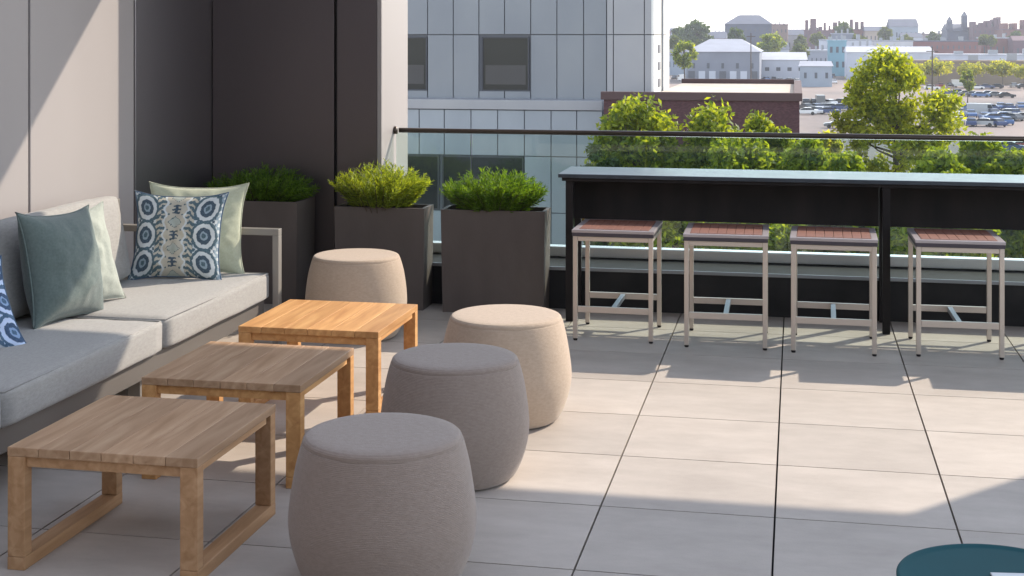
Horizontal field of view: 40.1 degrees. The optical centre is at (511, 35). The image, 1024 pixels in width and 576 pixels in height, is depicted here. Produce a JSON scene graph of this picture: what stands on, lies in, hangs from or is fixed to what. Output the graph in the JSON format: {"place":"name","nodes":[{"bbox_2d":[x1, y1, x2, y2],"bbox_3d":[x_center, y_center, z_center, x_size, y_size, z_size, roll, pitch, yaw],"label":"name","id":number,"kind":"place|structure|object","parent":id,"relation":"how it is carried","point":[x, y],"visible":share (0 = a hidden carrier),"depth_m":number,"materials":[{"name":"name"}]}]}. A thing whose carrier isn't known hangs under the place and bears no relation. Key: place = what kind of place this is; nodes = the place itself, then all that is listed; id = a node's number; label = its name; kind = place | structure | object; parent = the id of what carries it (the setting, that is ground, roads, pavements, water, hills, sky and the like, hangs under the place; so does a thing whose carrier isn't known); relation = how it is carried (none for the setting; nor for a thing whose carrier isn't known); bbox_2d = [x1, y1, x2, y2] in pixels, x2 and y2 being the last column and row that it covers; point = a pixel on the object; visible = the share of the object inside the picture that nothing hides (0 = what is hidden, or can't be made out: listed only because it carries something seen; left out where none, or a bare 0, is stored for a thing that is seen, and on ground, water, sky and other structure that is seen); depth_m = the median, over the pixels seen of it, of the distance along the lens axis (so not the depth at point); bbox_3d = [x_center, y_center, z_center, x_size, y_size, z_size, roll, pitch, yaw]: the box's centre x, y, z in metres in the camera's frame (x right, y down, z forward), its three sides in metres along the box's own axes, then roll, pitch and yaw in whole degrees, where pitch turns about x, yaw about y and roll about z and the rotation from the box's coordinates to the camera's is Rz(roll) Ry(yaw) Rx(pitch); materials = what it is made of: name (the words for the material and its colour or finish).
{"place":"outdoors","nodes":[
{"label":"outdoors","id":0,"kind":"place"},
{"bbox_2d":[0,304,1023,575],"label":"patio floor","id":1,"kind":"structure","parent":0,"point":[724,448],"depth_m":5.42,"materials":[{"name":"tile"}]},
{"bbox_2d":[0,0,212,266],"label":"side wall","id":2,"kind":"structure","parent":1,"relation":"on","point":[102,98],"depth_m":7.78,"materials":[{"name":"paint"}]},
{"bbox_2d":[0,196,281,454],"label":"outdoor sofa","id":3,"kind":"object","parent":1,"relation":"on","point":[54,371],"visible":0.73,"depth_m":6.22,"materials":[{"name":"grey"}]},
{"bbox_2d":[0,255,25,347],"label":"throw pillow","id":4,"kind":"object","parent":3,"relation":"on","point":[10,334],"visible":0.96,"depth_m":5.75,"materials":[{"name":"fabric"}]},
{"bbox_2d":[15,204,103,328],"bbox_3d":[-2.029,1.036,6.320,0.246,0.526,0.536,-13,-7,17],"label":"throw pillow","id":5,"kind":"object","parent":3,"relation":"on","point":[60,265],"visible":1,"depth_m":6.17,"materials":[{"name":"green fabric"}]},
{"bbox_2d":[89,201,125,299],"bbox_3d":[-2.033,1.052,6.576,0.187,0.486,0.486,-16,-3,27],"label":"throw pillow","id":6,"kind":"object","parent":3,"relation":"on","point":[112,287],"visible":0.27,"depth_m":6.66,"materials":[{"name":"grey fabric"}]},
{"bbox_2d":[127,190,228,279],"bbox_3d":[-1.749,1.053,7.346,0.506,0.481,0.173,1,-14,2],"label":"throw pillow","id":7,"kind":"object","parent":3,"relation":"on","point":[177,236],"visible":1,"depth_m":7.29,"materials":[{"name":"fabric"}]},
{"bbox_2d":[149,181,248,273],"bbox_3d":[-1.688,1.036,7.513,0.536,0.506,0.165,1,-12,-6],"label":"throw pillow","id":8,"kind":"object","parent":3,"relation":"on","point":[230,258],"visible":0.3,"depth_m":7.51,"materials":[{"name":"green fabric"}]},
{"bbox_2d":[7,395,274,575],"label":"coffee table","id":9,"kind":"object","parent":1,"relation":"on","point":[112,438],"visible":1,"depth_m":4.52,"materials":[{"name":"brown wood"}]},
{"bbox_2d":[142,341,353,488],"bbox_3d":[-1.028,1.484,5.556,0.634,0.385,0.640,0,0,11],"label":"coffee table","id":10,"kind":"object","parent":1,"relation":"on","point":[292,375],"visible":0.8,"depth_m":5.39,"materials":[{"name":"brown wood"}]},
{"bbox_2d":[241,196,314,303],"bbox_3d":[-1.575,1.356,8.942,0.555,0.640,0.340,0,0,11],"label":"planter","id":11,"kind":"object","parent":1,"relation":"on","point":[295,221],"visible":0.47,"depth_m":8.77,"materials":[{"name":"concrete"}]},
{"bbox_2d":[205,162,320,201],"bbox_3d":[-1.593,0.935,8.942,0.726,0.277,0.550,0,0,37],"label":"shrub","id":12,"kind":"object","parent":11,"relation":"on","point":[279,187],"visible":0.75,"depth_m":8.83,"materials":[{"name":"green plant"}]},
{"bbox_2d":[213,0,407,254],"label":"end wall","id":13,"kind":"structure","parent":1,"relation":"on","point":[317,90],"depth_m":9.11,"materials":[{"name":"paint"}]},
{"bbox_2d":[238,299,417,412],"bbox_3d":[-0.835,1.484,6.491,0.649,0.385,0.650,0,0,11],"label":"coffee table","id":14,"kind":"object","parent":1,"relation":"on","point":[370,325],"visible":0.83,"depth_m":6.29,"materials":[{"name":"brown wood"}]},
{"bbox_2d":[305,248,406,340],"bbox_3d":[-0.870,1.446,7.829,0.567,0.460,0.568,0,0,11],"label":"ottoman","id":15,"kind":"object","parent":1,"relation":"on","point":[363,275],"visible":0.67,"depth_m":7.62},
{"bbox_2d":[288,412,476,575],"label":"ottoman","id":16,"kind":"object","parent":1,"relation":"on","point":[384,494],"visible":1,"depth_m":4.10,"materials":[{"name":"fabric"}]},
{"bbox_2d":[334,202,433,310],"bbox_3d":[-0.794,1.365,8.715,0.575,0.622,0.225,0,0,11],"label":"planter","id":17,"kind":"object","parent":1,"relation":"on","point":[405,234],"visible":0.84,"depth_m":8.60,"materials":[{"name":"concrete"}]},
{"bbox_2d":[327,158,431,212],"bbox_3d":[-0.817,0.926,8.708,0.679,0.335,0.554,0,0,11],"label":"shrub","id":18,"kind":"object","parent":17,"relation":"on","point":[386,188],"visible":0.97,"depth_m":8.60,"materials":[{"name":"green plant"}]},
{"bbox_2d":[381,343,528,490],"bbox_3d":[-0.217,1.446,5.351,0.569,0.460,0.568,0,0,11],"label":"ottoman","id":19,"kind":"object","parent":1,"relation":"on","point":[475,394],"visible":0.73,"depth_m":5.15,"materials":[{"name":"fabric"}]},
{"bbox_2d":[441,205,550,311],"bbox_3d":[-0.097,1.365,8.568,0.640,0.622,0.235,0,0,10],"label":"planter","id":20,"kind":"object","parent":1,"relation":"on","point":[492,257],"visible":0.93,"depth_m":8.46,"materials":[{"name":"concrete"}]},
{"bbox_2d":[438,166,549,212],"bbox_3d":[-0.113,0.944,8.584,0.692,0.298,0.563,0,0,11],"label":"shrub","id":21,"kind":"object","parent":20,"relation":"on","point":[513,191],"visible":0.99,"depth_m":8.45,"materials":[{"name":"green plant"}]},
{"bbox_2d":[443,304,571,428],"bbox_3d":[-0.027,1.446,6.148,0.578,0.460,0.575,0,0,11],"label":"ottoman","id":22,"kind":"object","parent":1,"relation":"on","point":[533,339],"visible":0.67,"depth_m":5.96,"materials":[{"name":"fabric"}]},
{"bbox_2d":[572,219,662,343],"bbox_3d":[0.598,1.370,7.897,0.452,0.612,0.472,0,0,12],"label":"bar stool","id":23,"kind":"object","parent":1,"relation":"on","point":[587,231],"visible":1,"depth_m":7.72,"materials":[{"name":"beige metal"}]},
{"bbox_2d":[683,223,768,349],"bbox_3d":[1.185,1.370,7.731,0.452,0.612,0.472,0,0,11],"label":"bar stool","id":24,"kind":"object","parent":1,"relation":"on","point":[725,234],"visible":1,"depth_m":7.54,"materials":[{"name":"beige metal"}]},
{"bbox_2d":[432,252,1023,326],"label":"parapet","id":25,"kind":"structure","parent":1,"relation":"on","point":[850,284],"depth_m":8.38,"materials":[{"name":"black metal"}]},
{"bbox_2d":[393,126,1023,270],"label":"glass railing","id":26,"kind":"object","parent":25,"relation":"on","point":[856,259],"visible":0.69,"depth_m":8.77,"materials":[{"name":"clear glass"}]},
{"bbox_2d":[558,166,1023,334],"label":"bar counter","id":27,"kind":"object","parent":1,"relation":"on","point":[884,201],"visible":0.91,"depth_m":8.16,"materials":[{"name":"metal"}]},
{"bbox_2d":[790,226,877,355],"bbox_3d":[1.740,1.370,7.597,0.452,0.612,0.472,0,0,13],"label":"bar stool","id":28,"kind":"object","parent":1,"relation":"on","point":[834,238],"visible":1,"depth_m":7.42,"materials":[{"name":"beige metal"}]},
{"bbox_2d":[907,228,1005,359],"bbox_3d":[2.370,1.370,7.512,0.452,0.612,0.472,0,0,11],"label":"bar stool","id":29,"kind":"object","parent":1,"relation":"on","point":[988,242],"visible":1,"depth_m":7.32,"materials":[{"name":"beige metal"}]},
{"bbox_2d":[896,544,1023,575],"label":"side table","id":30,"kind":"object","parent":1,"relation":"on","point":[965,560],"visible":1,"depth_m":3.27,"materials":[{"name":"teal ceramic"}]},
{"bbox_2d":[990,572,1023,575],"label":"folded paper","id":31,"kind":"object","parent":30,"relation":"on","point":[1005,574],"visible":1,"depth_m":3.18,"materials":[{"name":"grey paper"}]},
{"bbox_2d":[408,0,668,244],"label":"panelled building","id":32,"kind":"structure","parent":0,"point":[525,64],"depth_m":65.51,"materials":[{"name":"grey"}]},
{"bbox_2d":[408,37,427,90],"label":"window","id":33,"kind":"structure","parent":32,"relation":"in","point":[417,46],"depth_m":67.17,"materials":[{"name":"grey"}]},
{"bbox_2d":[408,155,438,209],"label":"window","id":34,"kind":"structure","parent":32,"relation":"in","point":[428,164],"depth_m":65.53,"materials":[{"name":"grey"}]},
{"bbox_2d":[442,155,523,207],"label":"window","id":35,"kind":"structure","parent":32,"relation":"in","point":[452,165],"depth_m":65.09,"materials":[{"name":"grey"}]},
{"bbox_2d":[482,37,528,90],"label":"window","id":36,"kind":"structure","parent":32,"relation":"in","point":[505,60],"depth_m":66.32,"materials":[{"name":"grey"}]},
{"bbox_2d":[669,49,686,74],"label":"background building","id":37,"kind":"structure","parent":0,"point":[674,69],"depth_m":558.45,"materials":[{"name":"stone"}]},
{"bbox_2d":[669,32,727,38],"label":"houses","id":38,"kind":"structure","parent":0,"point":[719,35],"depth_m":860.30,"materials":[{"name":"stone"}]},
{"bbox_2d":[601,79,801,247],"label":"brick building","id":39,"kind":"structure","parent":0,"point":[778,99],"depth_m":60.72,"materials":[{"name":"brown"}]},
{"bbox_2d":[685,39,763,78],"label":"warehouse","id":40,"kind":"structure","parent":0,"point":[723,59],"depth_m":465.93,"materials":[{"name":"grey"}]},
{"bbox_2d":[725,15,771,45],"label":"apartment block","id":41,"kind":"structure","parent":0,"point":[756,26],"depth_m":888.34,"materials":[{"name":"stone"}]},
{"bbox_2d":[771,21,787,41],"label":"brick block","id":42,"kind":"structure","parent":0,"point":[782,29],"depth_m":883.76,"materials":[{"name":"brown brick"}]},
{"bbox_2d":[762,52,807,78],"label":"warehouse","id":43,"kind":"structure","parent":0,"point":[783,65],"depth_m":491.59,"materials":[{"name":"grey"}]},
{"bbox_2d":[788,29,804,51],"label":"houses","id":44,"kind":"structure","parent":0,"point":[793,34],"depth_m":932.08,"materials":[{"name":"stone"}]},
{"bbox_2d":[798,61,832,86],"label":"warehouse","id":45,"kind":"structure","parent":0,"point":[815,73],"depth_m":430.26,"materials":[{"name":"grey"}]},
{"bbox_2d":[806,45,826,60],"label":"background building","id":46,"kind":"structure","parent":0,"point":[817,55],"depth_m":586.32,"materials":[{"name":"paint"}]},
{"bbox_2d":[804,18,832,49],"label":"brick block","id":47,"kind":"structure","parent":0,"point":[813,28],"depth_m":860.88,"materials":[{"name":"brown brick"}]},
{"bbox_2d":[827,35,846,75],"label":"glass building","id":48,"kind":"structure","parent":0,"point":[835,52],"depth_m":545.71,"materials":[{"name":"blue metal"}]},
{"bbox_2d":[830,29,853,38],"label":"background building","id":49,"kind":"structure","parent":0,"point":[848,35],"depth_m":681.94,"materials":[{"name":"silver metal"}]},
{"bbox_2d":[818,34,871,49],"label":"white building","id":50,"kind":"structure","parent":0,"point":[823,42],"depth_m":623.25,"materials":[{"name":"paint"}]},
{"bbox_2d":[666,0,1023,34],"label":"sky","id":51,"kind":"structure","parent":0,"point":[931,15],"materials":[{"name":"white"}]},
{"bbox_2d":[669,75,1023,251],"bbox_3d":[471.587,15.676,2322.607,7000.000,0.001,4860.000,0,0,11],"label":"ground","id":52,"kind":"structure","parent":0,"point":[809,123],"depth_m":279.16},
{"bbox_2d":[580,142,622,245],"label":"street tree","id":53,"kind":"object","parent":52,"relation":"on","point":[596,152],"visible":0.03,"depth_m":50.39,"materials":[{"name":"green plant"}]},
{"bbox_2d":[584,92,702,242],"bbox_3d":[4.936,8.884,52.109,5.006,13.593,4.388,0,0,-33],"label":"street tree","id":54,"kind":"object","parent":52,"relation":"on","point":[636,151],"visible":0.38,"depth_m":51.53,"materials":[{"name":"green plant"}]},
{"bbox_2d":[607,220,731,249],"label":"street tree","id":55,"kind":"object","parent":52,"relation":"on","point":[672,231],"visible":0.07,"depth_m":42.52,"materials":[{"name":"green plant"}]},
{"bbox_2d":[669,33,679,49],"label":"distant tree","id":56,"kind":"object","parent":52,"relation":"on","point":[673,40],"visible":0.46,"depth_m":596.73,"materials":[{"name":"green plant"}]},
{"bbox_2d":[670,26,685,40],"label":"distant tree","id":57,"kind":"object","parent":52,"relation":"on","point":[676,30],"visible":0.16,"depth_m":713.56,"materials":[{"name":"green plant"}]},
{"bbox_2d":[670,40,698,78],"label":"distant tree","id":58,"kind":"object","parent":52,"relation":"on","point":[683,61],"visible":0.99,"depth_m":377.19,"materials":[{"name":"green plant"}]},
{"bbox_2d":[678,18,714,45],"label":"distant tree","id":59,"kind":"object","parent":52,"relation":"on","point":[694,36],"visible":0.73,"depth_m":691.76,"materials":[{"name":"green plant"}]},
{"bbox_2d":[675,95,743,245],"bbox_3d":[7.509,8.939,52.695,3.749,13.482,3.953,0,0,11],"label":"street tree","id":60,"kind":"object","parent":52,"relation":"on","point":[713,121],"visible":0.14,"depth_m":51.87,"materials":[{"name":"green plant"}]},
{"bbox_2d":[727,26,745,40],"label":"distant tree","id":61,"kind":"object","parent":52,"relation":"on","point":[738,33],"visible":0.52,"depth_m":631.51,"materials":[{"name":"green plant"}]},
{"bbox_2d":[700,128,780,169],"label":"street tree","id":62,"kind":"object","parent":52,"relation":"on","point":[743,154],"visible":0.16,"depth_m":49.01,"materials":[{"name":"green plant"}]},
{"bbox_2d":[719,222,811,251],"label":"street tree","id":63,"kind":"object","parent":52,"relation":"on","point":[779,238],"visible":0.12,"depth_m":42.75,"materials":[{"name":"green plant"}]},
{"bbox_2d":[743,109,795,169],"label":"street tree","id":64,"kind":"object","parent":52,"relation":"on","point":[757,122],"visible":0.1,"depth_m":50.97,"materials":[{"name":"green plant"}]},
{"bbox_2d":[756,31,787,51],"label":"distant tree","id":65,"kind":"object","parent":52,"relation":"on","point":[771,42],"visible":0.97,"depth_m":587.44,"materials":[{"name":"green plant"}]},
{"bbox_2d":[790,43,809,56],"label":"distant tree","id":66,"kind":"object","parent":52,"relation":"on","point":[798,47],"visible":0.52,"depth_m":546.71,"materials":[{"name":"green plant"}]},
{"bbox_2d":[793,34,808,49],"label":"distant tree","id":67,"kind":"object","parent":52,"relation":"on","point":[801,39],"visible":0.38,"depth_m":684.33,"materials":[{"name":"green plant"}]},
{"bbox_2d":[777,138,836,251],"bbox_3d":[10.698,9.580,48.847,2.666,12.197,3.254,0,0,-39],"label":"street tree","id":68,"kind":"object","parent":52,"relation":"on","point":[808,155],"visible":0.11,"depth_m":48.52,"materials":[{"name":"green plant"}]},
{"bbox_2d":[799,107,816,114],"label":"parked car","id":69,"kind":"object","parent":52,"relation":"on","point":[812,111],"visible":0.74,"depth_m":277.36,"materials":[{"name":"white paint"}]},
{"bbox_2d":[809,31,826,49],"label":"distant tree","id":70,"kind":"object","parent":52,"relation":"on","point":[816,36],"visible":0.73,"depth_m":740.72,"materials":[{"name":"green plant"}]},
{"bbox_2d":[811,129,844,154],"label":"distant tree","id":71,"kind":"object","parent":52,"relation":"on","point":[833,145],"visible":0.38,"depth_m":116.31,"materials":[{"name":"green plant"}]},
{"bbox_2d":[813,150,867,251],"bbox_3d":[10.723,9.705,45.709,2.855,11.947,2.763,0,0,-13],"label":"street tree","id":72,"kind":"object","parent":52,"relation":"on","point":[850,161],"visible":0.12,"depth_m":45.59,"materials":[{"name":"green plant"}]},
{"bbox_2d":[830,21,853,36],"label":"distant tree","id":73,"kind":"object","parent":52,"relation":"on","point":[843,26],"visible":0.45,"depth_m":833.83,"materials":[{"name":"green plant"}]},
{"bbox_2d":[808,168,892,253],"bbox_3d":[10.997,9.934,44.713,3.582,11.488,3.830,0,0,11],"label":"street tree","id":74,"kind":"object","parent":52,"relation":"on","point":[834,251],"visible":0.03,"depth_m":43.74,"materials":[{"name":"green plant"}]},
{"bbox_2d":[863,26,888,39],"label":"townhouses","id":75,"kind":"structure","parent":52,"relation":"on","point":[870,32],"depth_m":873.66,"materials":[{"name":"stone"}]},
{"bbox_2d":[877,27,892,39],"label":"distant tree","id":76,"kind":"object","parent":52,"relation":"on","point":[884,33],"visible":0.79,"depth_m":811.85,"materials":[{"name":"green plant"}]},
{"bbox_2d":[828,43,970,172],"bbox_3d":[18.033,8.004,65.516,5.812,15.352,5.347,0,0,-32],"label":"tree","id":77,"kind":"object","parent":52,"relation":"on","point":[893,116],"visible":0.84,"depth_m":64.94,"materials":[{"name":"green plant"}]},
{"bbox_2d":[886,19,918,39],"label":"townhouses","id":78,"kind":"structure","parent":52,"relation":"on","point":[897,26],"depth_m":870.30,"materials":[{"name":"stone"}]},
{"bbox_2d":[909,63,930,74],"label":"distant tree","id":79,"kind":"object","parent":52,"relation":"on","point":[921,67],"visible":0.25,"depth_m":422.61,"materials":[{"name":"green plant"}]},
{"bbox_2d":[846,226,1001,257],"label":"street tree","id":80,"kind":"object","parent":52,"relation":"on","point":[899,242],"visible":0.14,"depth_m":41.32,"materials":[{"name":"green plant"}]},
{"bbox_2d":[926,31,940,40],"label":"distant tree","id":81,"kind":"object","parent":52,"relation":"on","point":[932,36],"visible":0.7,"depth_m":863.47,"materials":[{"name":"green plant"}]},
{"bbox_2d":[907,144,970,252],"bbox_3d":[13.873,9.599,45.172,3.098,12.159,2.759,0,0,11],"label":"street tree","id":82,"kind":"object","parent":52,"relation":"on","point":[936,160],"visible":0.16,"depth_m":44.99,"materials":[{"name":"green plant"}]},
{"bbox_2d":[924,57,954,82],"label":"distant tree","id":83,"kind":"object","parent":52,"relation":"on","point":[945,67],"visible":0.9,"depth_m":425.56,"materials":[{"name":"green plant"}]},
{"bbox_2d":[959,69,975,102],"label":"distant tree","id":84,"kind":"object","parent":52,"relation":"on","point":[968,85],"visible":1,"depth_m":315.42,"materials":[{"name":"green plant"}]},
{"bbox_2d":[964,109,977,117],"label":"parked car","id":85,"kind":"object","parent":52,"relation":"on","point":[969,112],"visible":0.97,"depth_m":268.75,"materials":[{"name":"blue paint"}]},
{"bbox_2d":[956,61,987,80],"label":"distant tree","id":86,"kind":"object","parent":52,"relation":"on","point":[976,68],"visible":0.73,"depth_m":419.31,"materials":[{"name":"green plant"}]},
{"bbox_2d":[967,103,992,113],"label":"parked van","id":87,"kind":"object","parent":52,"relation":"on","point":[978,108],"visible":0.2,"depth_m":275.38,"materials":[{"name":"grey paint"}]},
{"bbox_2d":[955,131,1007,257],"bbox_3d":[15.931,9.463,47.763,3.451,12.433,3.670,0,0,-27],"label":"street tree","id":88,"kind":"object","parent":52,"relation":"on","point":[975,157],"visible":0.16,"depth_m":47.24,"materials":[{"name":"green plant"}]},
{"bbox_2d":[971,118,992,126],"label":"parked car","id":89,"kind":"object","parent":52,"relation":"on","point":[985,121],"visible":0.85,"depth_m":241.84,"materials":[{"name":"grey paint"}]},
{"bbox_2d":[977,34,997,53],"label":"distant tree","id":90,"kind":"object","parent":52,"relation":"on","point":[985,39],"visible":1,"depth_m":742.95,"materials":[{"name":"green plant"}]},
{"bbox_2d":[986,118,1007,126],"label":"parked car","id":91,"kind":"object","parent":52,"relation":"on","point":[999,121],"visible":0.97,"depth_m":240.54,"materials":[{"name":"blue paint"}]},
{"bbox_2d":[986,58,1017,87],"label":"distant tree","id":92,"kind":"object","parent":52,"relation":"on","point":[1001,67],"visible":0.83,"depth_m":417.50,"materials":[{"name":"green plant"}]},
{"bbox_2d":[986,144,1023,257],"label":"street tree","id":93,"kind":"object","parent":52,"relation":"on","point":[1011,162],"visible":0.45,"depth_m":45.08,"materials":[{"name":"green plant"}]},
{"bbox_2d":[999,141,1023,149],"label":"parked car","id":94,"kind":"object","parent":52,"relation":"on","point":[1013,145],"visible":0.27,"depth_m":188.29,"materials":[{"name":"blue paint"}]},
{"bbox_2d":[1002,113,1023,120],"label":"parked car","id":95,"kind":"object","parent":52,"relation":"on","point":[1016,116],"visible":0.62,"depth_m":257.13,"materials":[{"name":"grey paint"}]},
{"bbox_2d":[1006,64,1023,78],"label":"distant tree","id":96,"kind":"object","parent":52,"relation":"on","point":[1016,71],"visible":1,"depth_m":408.40,"materials":[{"name":"green plant"}]},
{"bbox_2d":[831,19,863,35],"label":"brick block","id":97,"kind":"structure","parent":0,"point":[857,30],"depth_m":895.09,"materials":[{"name":"brown brick"}]},
{"bbox_2d":[844,46,931,78],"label":"long shed","id":98,"kind":"structure","parent":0,"point":[853,54],"depth_m":505.89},
{"bbox_2d":[871,36,913,45],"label":"white building","id":99,"kind":"structure","parent":0,"point":[892,42],"depth_m":638.46,"materials":[{"name":"silver metal"}]},
{"bbox_2d":[898,33,922,39],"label":"background building","id":100,"kind":"structure","parent":0,"point":[917,36],"depth_m":794.48,"materials":[{"name":"stone"}]},
{"bbox_2d":[913,36,978,53],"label":"brick terrace","id":101,"kind":"structure","parent":0,"point":[943,46],"depth_m":729.42,"materials":[{"name":"brick"}]},
{"bbox_2d":[941,11,968,40],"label":"church","id":102,"kind":"structure","parent":0,"point":[950,31],"depth_m":959.50,"materials":[{"name":"stone"}]},
{"bbox_2d":[906,53,1023,84],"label":"long shed","id":103,"kind":"structure","parent":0,"point":[985,78],"depth_m":449.19,"materials":[{"name":"silver metal"}]},
{"bbox_2d":[933,49,1023,59],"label":"long shed","id":104,"kind":"structure","parent":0,"point":[990,55],"depth_m":574.55,"materials":[{"name":"silver metal"}]},
{"bbox_2d":[968,17,1000,40],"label":"brick block","id":105,"kind":"structure","parent":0,"point":[983,27],"depth_m":936.87,"materials":[{"name":"brown brick"}]},
{"bbox_2d":[976,33,1008,53],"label":"background building","id":106,"kind":"structure","parent":0,"point":[1001,46],"depth_m":762.62,"materials":[{"name":"metal"}]},
{"bbox_2d":[994,20,1023,36],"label":"brick block","id":107,"kind":"structure","parent":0,"point":[1007,29],"depth_m":898.77,"materials":[{"name":"brown brick"}]},
{"bbox_2d":[1007,36,1023,53],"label":"background building","id":108,"kind":"structure","parent":0,"point":[1015,44],"depth_m":742.05,"materials":[{"name":"grey"}]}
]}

